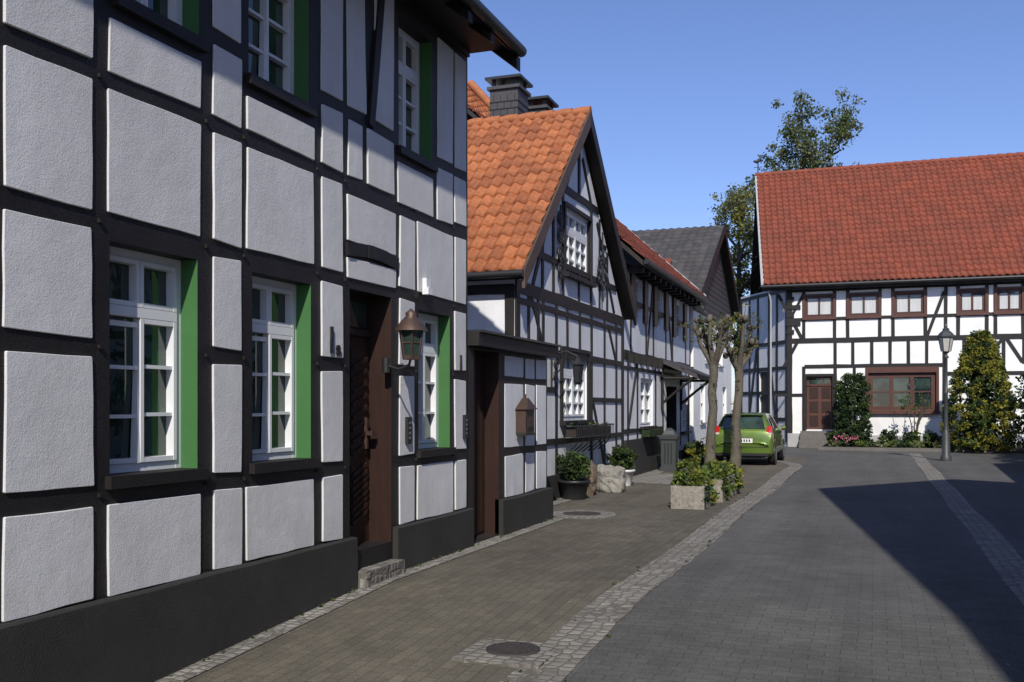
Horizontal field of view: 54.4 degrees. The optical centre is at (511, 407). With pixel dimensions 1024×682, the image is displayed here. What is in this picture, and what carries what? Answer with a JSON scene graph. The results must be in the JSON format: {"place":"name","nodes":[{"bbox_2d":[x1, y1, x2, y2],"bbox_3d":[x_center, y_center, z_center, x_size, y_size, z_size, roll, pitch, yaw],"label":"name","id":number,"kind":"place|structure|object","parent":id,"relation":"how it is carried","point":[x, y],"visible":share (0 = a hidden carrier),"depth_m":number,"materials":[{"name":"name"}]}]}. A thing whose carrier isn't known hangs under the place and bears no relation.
{"place":"outdoors","nodes":[
{"label":"outdoors","id":0,"kind":"place"},
{"bbox_2d":[183,457,808,681],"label":"pavement","id":1,"kind":"structure","parent":0,"point":[542,584],"depth_m":8.40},
{"bbox_2d":[0,0,466,623],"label":"timber frame walls","id":2,"kind":"structure","parent":1,"relation":"on","point":[192,254],"depth_m":7.41,"materials":[{"name":"white paint"}]},
{"bbox_2d":[1,0,465,621],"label":"plaster panels","id":3,"kind":"object","parent":2,"relation":"attached to","point":[153,164],"visible":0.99,"depth_m":6.74,"materials":[{"name":"white paint"}]},
{"bbox_2d":[330,326,333,353],"bbox_3d":[-1.543,-0.576,8.530,0.012,0.230,0.043,0,0,20],"label":"house number","id":4,"kind":"object","parent":3,"relation":"attached to","point":[331,339],"visible":1,"depth_m":8.52,"materials":[{"name":"metal"}]},
{"bbox_2d":[336,345,341,355],"bbox_3d":[-1.504,-0.494,8.638,0.012,0.091,0.078,0,0,20],"label":"house number","id":5,"kind":"object","parent":3,"relation":"attached to","point":[338,350],"visible":1,"depth_m":8.62,"materials":[{"name":"metal"}]},
{"bbox_2d":[405,278,467,443],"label":"doorbell plates","id":6,"kind":"object","parent":3,"relation":"attached to","point":[427,289],"visible":1,"depth_m":10.26,"materials":[{"name":"black plastic"}]},
{"bbox_2d":[460,355,461,370],"bbox_3d":[-0.573,-0.495,11.192,0.012,0.182,0.036,0,0,20],"label":"house number","id":7,"kind":"object","parent":3,"relation":"attached to","point":[460,362],"visible":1,"depth_m":11.18,"materials":[{"name":"metal"}]},
{"bbox_2d":[105,0,455,489],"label":"windows","id":8,"kind":"structure","parent":2,"relation":"attached to","point":[145,369],"depth_m":6.93,"materials":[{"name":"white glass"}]},
{"bbox_2d":[97,0,469,496],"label":"projecting timbers","id":9,"kind":"object","parent":2,"relation":"attached to","point":[374,253],"visible":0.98,"depth_m":9.30,"materials":[{"name":"black wood"}]},
{"bbox_2d":[350,295,375,542],"bbox_3d":[-1.506,0.120,9.332,0.180,2.360,0.815,0,0,20],"label":"front door","id":10,"kind":"structure","parent":2,"relation":"attached to","point":[361,334],"depth_m":9.51,"materials":[{"name":"brown wood"}]},
{"bbox_2d":[382,309,427,372],"bbox_3d":[-0.993,-0.630,9.457,0.433,0.600,0.320,0,0,47],"label":"wall lantern","id":11,"kind":"object","parent":2,"relation":"attached to","point":[410,328],"depth_m":9.35,"materials":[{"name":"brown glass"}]},
{"bbox_2d":[413,0,519,71],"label":"roof structure","id":12,"kind":"object","parent":2,"relation":"on","point":[465,25],"visible":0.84,"depth_m":10.65,"materials":[{"name":"black wood"}]},
{"bbox_2d":[461,0,526,56],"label":"gutter","id":13,"kind":"object","parent":12,"relation":"attached to","point":[480,10],"visible":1,"depth_m":10.56,"materials":[{"name":"metal"}]},
{"bbox_2d":[0,487,552,681],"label":"plinth","id":14,"kind":"structure","parent":1,"relation":"on","point":[154,633],"depth_m":6.83,"materials":[{"name":"black paint"}]},
{"bbox_2d":[358,559,404,587],"bbox_3d":[-1.353,1.505,9.314,0.400,0.390,0.786,0,0,20],"label":"door step","id":15,"kind":"object","parent":1,"relation":"on","point":[370,575],"depth_m":9.15,"materials":[{"name":"stone"}]},
{"bbox_2d":[155,469,664,681],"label":"sett edging","id":16,"kind":"object","parent":1,"relation":"on","point":[196,668],"visible":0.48,"depth_m":8.06,"materials":[{"name":"grey stone"}]},
{"bbox_2d":[556,450,590,499],"bbox_3d":[1.118,1.172,17.387,0.679,0.856,0.701,0,0,-24],"label":"potted boxwood","id":17,"kind":"object","parent":16,"relation":"on","point":[573,467],"visible":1,"depth_m":17.20,"materials":[{"name":"green plant"}]},
{"bbox_2d":[166,472,794,681],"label":"weeds","id":18,"kind":"object","parent":1,"relation":"on","point":[333,599],"visible":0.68,"depth_m":9.41,"materials":[{"name":"green plant"}]},
{"bbox_2d":[451,638,557,668],"bbox_3d":[-0.002,1.694,6.919,0.620,0.043,0.680,0,0,20],"label":"manhole cover","id":19,"kind":"object","parent":1,"relation":"on","point":[504,653],"visible":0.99,"depth_m":6.78,"materials":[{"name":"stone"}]},
{"bbox_2d":[467,329,561,543],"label":"garden wall with gate","id":20,"kind":"structure","parent":1,"relation":"on","point":[506,373],"depth_m":12.46,"materials":[{"name":"white paint"}]},
{"bbox_2d":[515,394,536,435],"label":"wall lantern","id":21,"kind":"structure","parent":20,"relation":"attached to","point":[525,407],"depth_m":12.95,"materials":[{"name":"orange metal"}]},
{"bbox_2d":[467,145,621,475],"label":"walls","id":22,"kind":"structure","parent":1,"relation":"on","point":[485,312],"depth_m":18.38,"materials":[{"name":"white paint"}]},
{"bbox_2d":[467,130,632,319],"bbox_3d":[-2.378,-3.745,20.141,8.140,3.570,7.500,0,0,20],"label":"roof structure","id":23,"kind":"object","parent":22,"relation":"on","point":[625,309],"visible":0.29,"depth_m":20.47,"materials":[{"name":"black wood"}]},
{"bbox_2d":[485,73,532,116],"bbox_3d":[-0.056,-5.575,19.710,0.740,1.750,0.760,0,0,20],"label":"chimney","id":24,"kind":"object","parent":23,"relation":"on","point":[510,94],"visible":0.38,"depth_m":19.44,"materials":[{"name":"stone"}]},
{"bbox_2d":[467,112,586,271],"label":"front slope tiles","id":25,"kind":"object","parent":23,"relation":"on","point":[515,167],"visible":0.22,"depth_m":17.23,"materials":[{"name":"orange tile"}]},
{"bbox_2d":[467,106,591,126],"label":"ridge tiles","id":26,"kind":"object","parent":23,"relation":"on","point":[511,118],"visible":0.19,"depth_m":19.05,"materials":[{"name":"orange tile"}]},
{"bbox_2d":[528,95,558,112],"bbox_3d":[0.602,-4.715,21.280,0.600,3.630,0.760,0,0,20],"label":"chimney","id":27,"kind":"object","parent":23,"relation":"on","point":[537,104],"visible":0.05,"depth_m":20.98,"materials":[{"name":"stone"}]},
{"bbox_2d":[467,110,636,325],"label":"bargeboards and gutter","id":28,"kind":"object","parent":23,"relation":"attached to","point":[524,272],"visible":0.49,"depth_m":17.45,"materials":[{"name":"wood"}]},
{"bbox_2d":[467,152,623,499],"bbox_3d":[-2.309,-1.725,20.113,7.690,6.750,7.061,0,0,20],"label":"timber frame","id":29,"kind":"object","parent":1,"relation":"on","point":[532,291],"visible":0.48,"depth_m":18.12,"materials":[{"name":"black wood"}]},
{"bbox_2d":[557,205,563,283],"bbox_3d":[0.865,-2.864,17.562,0.039,1.400,0.339,0,0,20],"label":"wrought iron ornament","id":30,"kind":"object","parent":29,"relation":"attached to","point":[560,218],"visible":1,"depth_m":17.52,"materials":[{"name":"paint"}]},
{"bbox_2d":[551,350,584,386],"bbox_3d":[0.962,-0.663,17.069,0.619,0.636,0.275,0,0,20],"label":"bracket lantern","id":31,"kind":"object","parent":29,"relation":"attached to","point":[577,364],"visible":0.98,"depth_m":16.98,"materials":[{"name":"metal"}]},
{"bbox_2d":[559,201,596,425],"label":"windows","id":32,"kind":"structure","parent":29,"relation":"attached to","point":[572,401],"depth_m":18.73,"materials":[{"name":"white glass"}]},
{"bbox_2d":[563,422,613,453],"bbox_3d":[1.475,0.553,18.877,0.300,0.596,2.622,0,0,20],"label":"iron window basket","id":33,"kind":"object","parent":29,"relation":"attached to","point":[585,431],"visible":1,"depth_m":18.50,"materials":[{"name":"metal"}]},
{"bbox_2d":[597,232,607,300],"bbox_3d":[1.849,-2.855,20.263,0.039,1.400,0.815,0,0,20],"label":"wrought iron ornament","id":34,"kind":"object","parent":29,"relation":"attached to","point":[602,280],"visible":1,"depth_m":20.23,"materials":[{"name":"paint"}]},
{"bbox_2d":[553,510,616,518],"bbox_3d":[1.043,1.599,14.839,1.040,0.043,1.040,0,0,20],"label":"manhole cover","id":35,"kind":"object","parent":1,"relation":"on","point":[583,514],"visible":0.91,"depth_m":14.73,"materials":[{"name":"metal"}]},
{"bbox_2d":[577,460,597,495],"bbox_3d":[1.340,1.327,18.149,0.451,0.747,0.507,0,0,20],"label":"boulder","id":36,"kind":"object","parent":1,"relation":"on","point":[592,487],"visible":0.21,"depth_m":17.95,"materials":[{"name":"brown stone"}]},
{"bbox_2d":[596,464,626,492],"bbox_3d":[1.881,1.376,18.965,0.598,0.596,0.684,0,0,20],"label":"boulder","id":37,"kind":"object","parent":1,"relation":"on","point":[611,479],"visible":0.83,"depth_m":18.72,"materials":[{"name":"stone"}]},
{"bbox_2d":[604,443,638,485],"bbox_3d":[2.232,1.168,20.354,0.659,0.864,0.691,0,0,-34],"label":"potted boxwood","id":38,"kind":"object","parent":1,"relation":"on","point":[624,456],"visible":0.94,"depth_m":20.21,"materials":[{"name":"green plant"}]},
{"bbox_2d":[500,457,801,681],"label":"cobble gutter","id":39,"kind":"object","parent":1,"relation":"on","point":[577,641],"visible":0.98,"depth_m":8.37,"materials":[{"name":"grey stone"}]},
{"bbox_2d":[622,248,689,461],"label":"walls","id":40,"kind":"structure","parent":1,"relation":"on","point":[672,386],"depth_m":25.97,"materials":[{"name":"white paint"}]},
{"bbox_2d":[632,473,688,483],"bbox_3d":[3.479,1.594,22.254,1.700,0.012,3.000,0,0,20],"label":"sett patch","id":41,"kind":"object","parent":1,"relation":"on","point":[653,478],"visible":0.36,"depth_m":22.17,"materials":[{"name":"grey stone"}]},
{"bbox_2d":[624,262,700,475],"bbox_3d":[4.138,-0.820,26.340,0.380,4.939,8.530,0,0,20],"label":"timber frame","id":42,"kind":"object","parent":1,"relation":"on","point":[648,450],"visible":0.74,"depth_m":24.70,"materials":[{"name":"black wood"}]},
{"bbox_2d":[631,273,691,436],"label":"windows and door","id":43,"kind":"structure","parent":42,"relation":"attached to","point":[645,406],"depth_m":25.27,"materials":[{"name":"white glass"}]},
{"bbox_2d":[661,359,708,410],"bbox_3d":[4.898,-0.590,27.413,1.045,1.380,2.948,0,0,20],"label":"door canopy","id":44,"kind":"object","parent":42,"relation":"attached to","point":[696,374],"visible":0.91,"depth_m":26.24,"materials":[{"name":"wood"}]},
{"bbox_2d":[659,428,679,471],"bbox_3d":[3.952,1.060,24.955,0.437,1.080,0.437,0,0,20],"label":"pedestal litter bin","id":45,"kind":"object","parent":1,"relation":"on","point":[669,438],"visible":0.97,"depth_m":24.79,"materials":[{"name":"grey metal"}]},
{"bbox_2d":[676,458,698,469],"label":"bush","id":46,"kind":"object","parent":1,"relation":"on","point":[684,463],"visible":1,"depth_m":24.63,"materials":[{"name":"green plant"}]},
{"bbox_2d":[683,440,704,458],"bbox_3d":[5.452,1.327,29.299,1.034,0.749,0.797,0,0,20],"label":"bush","id":47,"kind":"object","parent":1,"relation":"on","point":[689,456],"visible":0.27,"depth_m":29.22,"materials":[{"name":"green plant"}]},
{"bbox_2d":[685,440,704,461],"bbox_3d":[5.170,1.288,27.481,0.782,0.752,1.014,0,0,20],"label":"bush","id":48,"kind":"object","parent":1,"relation":"on","point":[694,451],"visible":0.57,"depth_m":27.33,"materials":[{"name":"green plant"}]},
{"bbox_2d":[670,468,719,509],"bbox_3d":[2.941,1.280,16.047,0.716,0.639,1.027,0,0,20],"label":"stone planter","id":49,"kind":"object","parent":1,"relation":"on","point":[696,492],"visible":1,"depth_m":15.67,"materials":[{"name":"stone"}]},
{"bbox_2d":[691,454,704,468],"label":"bush","id":50,"kind":"object","parent":1,"relation":"on","point":[699,458],"visible":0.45,"depth_m":25.90,"materials":[{"name":"green plant"}]},
{"bbox_2d":[680,306,736,462],"bbox_3d":[5.108,-0.478,25.066,1.128,4.185,1.496,0,0,-36],"label":"pollarded street tree","id":51,"kind":"object","parent":1,"relation":"on","point":[711,356],"visible":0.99,"depth_m":24.98,"materials":[{"name":"brown plant"}]},
{"bbox_2d":[690,306,730,443],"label":"walls","id":52,"kind":"structure","parent":1,"relation":"on","point":[698,430],"depth_m":32.48,"materials":[{"name":"white paint"}]},
{"bbox_2d":[685,225,741,324],"bbox_3d":[2.651,-4.795,36.338,10.100,3.150,9.340,0,0,20],"label":"roof structure","id":53,"kind":"object","parent":52,"relation":"on","point":[723,248],"visible":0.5,"depth_m":36.09,"materials":[{"name":"black wood"}]},
{"bbox_2d":[615,217,705,295],"bbox_3d":[3.816,-5.340,31.109,4.470,4.200,0.070,0,0,20],"label":"verge board","id":54,"kind":"object","parent":53,"relation":"attached to","point":[668,263],"visible":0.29,"depth_m":30.62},
{"bbox_2d":[632,225,722,291],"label":"roof tiles","id":55,"kind":"object","parent":53,"relation":"on","point":[690,251],"visible":0.1,"depth_m":33.56,"materials":[{"name":"grey tile"}]},
{"bbox_2d":[695,251,732,449],"bbox_3d":[7.042,-2.250,34.765,0.190,7.800,8.750,0,0,20],"label":"slate gable and windows","id":56,"kind":"structure","parent":52,"relation":"attached to","point":[717,294],"depth_m":35.04,"materials":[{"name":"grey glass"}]},
{"bbox_2d":[693,458,744,502],"bbox_3d":[3.705,1.275,17.891,0.770,0.650,2.432,0,0,20],"label":"stone planter","id":57,"kind":"object","parent":1,"relation":"on","point":[727,475],"visible":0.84,"depth_m":17.36,"materials":[{"name":"concrete"}]},
{"bbox_2d":[713,302,762,468],"bbox_3d":[5.877,-0.523,25.874,1.247,4.292,1.283,0,0,20],"label":"pollarded street tree","id":58,"kind":"object","parent":1,"relation":"on","point":[739,360],"visible":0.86,"depth_m":25.85,"materials":[{"name":"brown plant"}]},
{"bbox_2d":[715,412,785,464],"bbox_3d":[6.996,0.894,29.191,1.877,1.503,3.949,0,0,20],"label":"parked car","id":59,"kind":"object","parent":1,"relation":"on","point":[761,435],"visible":0.77,"depth_m":27.50,"materials":[{"name":"green paint"}]},
{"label":"walls","id":60,"kind":"object","parent":1,"relation":"on","visible":0},
{"bbox_2d":[467,107,708,302],"bbox_3d":[0.623,-5.230,27.605,8.270,4.140,8.700,0,0,20],"label":"roof structure","id":61,"kind":"object","parent":60,"relation":"on","point":[643,261],"visible":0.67,"depth_m":23.67,"materials":[{"name":"wood"}]},
{"bbox_2d":[467,86,489,117],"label":"roof front","id":62,"kind":"structure","parent":61,"relation":"on","point":[474,101],"depth_m":27.77,"materials":[{"name":"orange tile"}]},
{"bbox_2d":[467,80,489,108],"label":"hips","id":63,"kind":"object","parent":61,"relation":"on","point":[478,91],"visible":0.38,"depth_m":27.85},
{"bbox_2d":[467,104,705,296],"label":"roof tiles","id":64,"kind":"object","parent":61,"relation":"on","point":[637,244],"visible":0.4,"depth_m":27.33,"materials":[{"name":"red tile"}]},
{"bbox_2d":[467,0,1023,409],"label":"sky","id":65,"kind":"structure","parent":0,"point":[680,94],"materials":[{"name":"blue"}]},
{"bbox_2d":[561,450,1023,681],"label":"road","id":66,"kind":"structure","parent":0,"point":[843,566],"depth_m":8.24,"materials":[{"name":"grey asphalt"}]},
{"bbox_2d":[909,453,1023,604],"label":"cobble gutter","id":67,"kind":"object","parent":66,"relation":"on","point":[1004,558],"visible":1,"depth_m":12.38,"materials":[{"name":"grey stone"}]},
{"bbox_2d":[784,448,1023,558],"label":"side lane road","id":68,"kind":"structure","parent":0,"point":[989,487],"depth_m":21.20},
{"bbox_2d":[818,433,1023,452],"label":"flower bed","id":69,"kind":"object","parent":68,"relation":"on","point":[877,445],"visible":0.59,"depth_m":36.51,"materials":[{"name":"plant"}]},
{"bbox_2d":[826,428,846,446],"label":"bush","id":70,"kind":"object","parent":69,"relation":"on","point":[830,435],"visible":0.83,"depth_m":37.83,"materials":[{"name":"green plant"}]},
{"bbox_2d":[832,372,873,446],"bbox_3d":[13.011,0.124,38.027,1.513,2.952,1.292,0,0,20],"label":"evergreen shrub","id":71,"kind":"object","parent":69,"relation":"on","point":[849,398],"visible":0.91,"depth_m":37.76,"materials":[{"name":"green plant"}]},
{"bbox_2d":[877,428,899,446],"bbox_3d":[14.147,1.195,37.343,0.718,0.833,0.844,0,0,34],"label":"bush","id":72,"kind":"object","parent":69,"relation":"on","point":[885,435],"visible":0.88,"depth_m":37.20,"materials":[{"name":"green plant"}]},
{"bbox_2d":[900,430,923,447],"bbox_3d":[14.901,1.184,37.088,0.831,0.717,0.677,0,0,20],"label":"bush","id":73,"kind":"object","parent":69,"relation":"on","point":[907,436],"visible":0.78,"depth_m":36.97,"materials":[{"name":"green plant"}]},
{"bbox_2d":[899,390,931,439],"bbox_3d":[15.155,0.419,37.359,1.156,2.172,0.876,0,0,20],"label":"shrub","id":74,"kind":"object","parent":69,"relation":"on","point":[920,414],"visible":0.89,"depth_m":37.30,"materials":[{"name":"green plant"}]},
{"bbox_2d":[922,429,941,447],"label":"bush","id":75,"kind":"object","parent":69,"relation":"on","point":[930,439],"visible":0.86,"depth_m":36.66,"materials":[{"name":"green plant"}]},
{"bbox_2d":[937,324,954,460],"bbox_3d":[12.971,-0.450,29.758,0.520,4.100,0.450,0,0,20],"label":"street lamp","id":76,"kind":"object","parent":68,"relation":"on","point":[945,336],"visible":1,"depth_m":29.70,"materials":[{"name":"grey metal"}]},
{"bbox_2d":[939,329,1023,452],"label":"columnar conifer","id":77,"kind":"object","parent":68,"relation":"on","point":[982,366],"visible":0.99,"depth_m":34.57,"materials":[{"name":"green plant"}]},
{"bbox_3d":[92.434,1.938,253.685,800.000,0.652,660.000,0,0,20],"label":"ground","id":78,"kind":"structure","parent":0,"visible":0},
{"bbox_2d":[709,219,747,296],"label":"broadleaf tree","id":79,"kind":"object","parent":78,"relation":"on","point":[733,229],"visible":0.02,"depth_m":52.44,"materials":[{"name":"green plant"}]},
{"bbox_2d":[707,181,764,351],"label":"broadleaf tree","id":80,"kind":"object","parent":78,"relation":"on","point":[735,205],"visible":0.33,"depth_m":50.16,"materials":[{"name":"green plant"}]},
{"bbox_2d":[730,87,866,277],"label":"broadleaf tree","id":81,"kind":"object","parent":78,"relation":"on","point":[842,127],"visible":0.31,"depth_m":56.11,"materials":[{"name":"green plant"}]},
{"bbox_2d":[799,431,833,447],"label":"door steps","id":82,"kind":"structure","parent":78,"relation":"on","point":[812,439],"depth_m":39.15,"materials":[{"name":"stone"}]},
{"bbox_2d":[740,282,1023,446],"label":"timber frame","id":83,"kind":"object","parent":78,"relation":"on","point":[792,439],"visible":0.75,"depth_m":39.57,"materials":[{"name":"black wood"}]},
{"bbox_2d":[761,286,1023,429],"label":"windows and door","id":84,"kind":"structure","parent":83,"relation":"attached to","point":[889,385],"depth_m":38.95,"materials":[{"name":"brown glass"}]},
{"bbox_2d":[741,284,1023,446],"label":"walls","id":85,"kind":"structure","parent":78,"relation":"on","point":[804,354],"depth_m":39.10,"materials":[{"name":"white paint"}]},
{"bbox_2d":[750,176,1023,414],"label":"roof structure","id":86,"kind":"object","parent":78,"relation":"on","point":[757,279],"visible":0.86,"depth_m":39.28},
{"bbox_2d":[753,155,762,172],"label":"weather vane","id":87,"kind":"object","parent":86,"relation":"on","point":[757,162],"visible":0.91,"depth_m":46.26,"materials":[{"name":"metal"}]},
{"bbox_2d":[755,152,1023,175],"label":"ridge","id":88,"kind":"structure","parent":86,"relation":"on","point":[914,162],"depth_m":44.01,"materials":[{"name":"red tile"}]},
{"bbox_2d":[757,155,1023,284],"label":"roof tiles","id":89,"kind":"object","parent":86,"relation":"on","point":[944,219],"visible":1,"depth_m":40.96,"materials":[{"name":"red tile"}]},
{"bbox_2d":[1014,373,1023,448],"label":"hedge","id":90,"kind":"object","parent":78,"relation":"on","point":[1021,407],"visible":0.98,"depth_m":34.21,"materials":[{"name":"green plant"}]}
]}

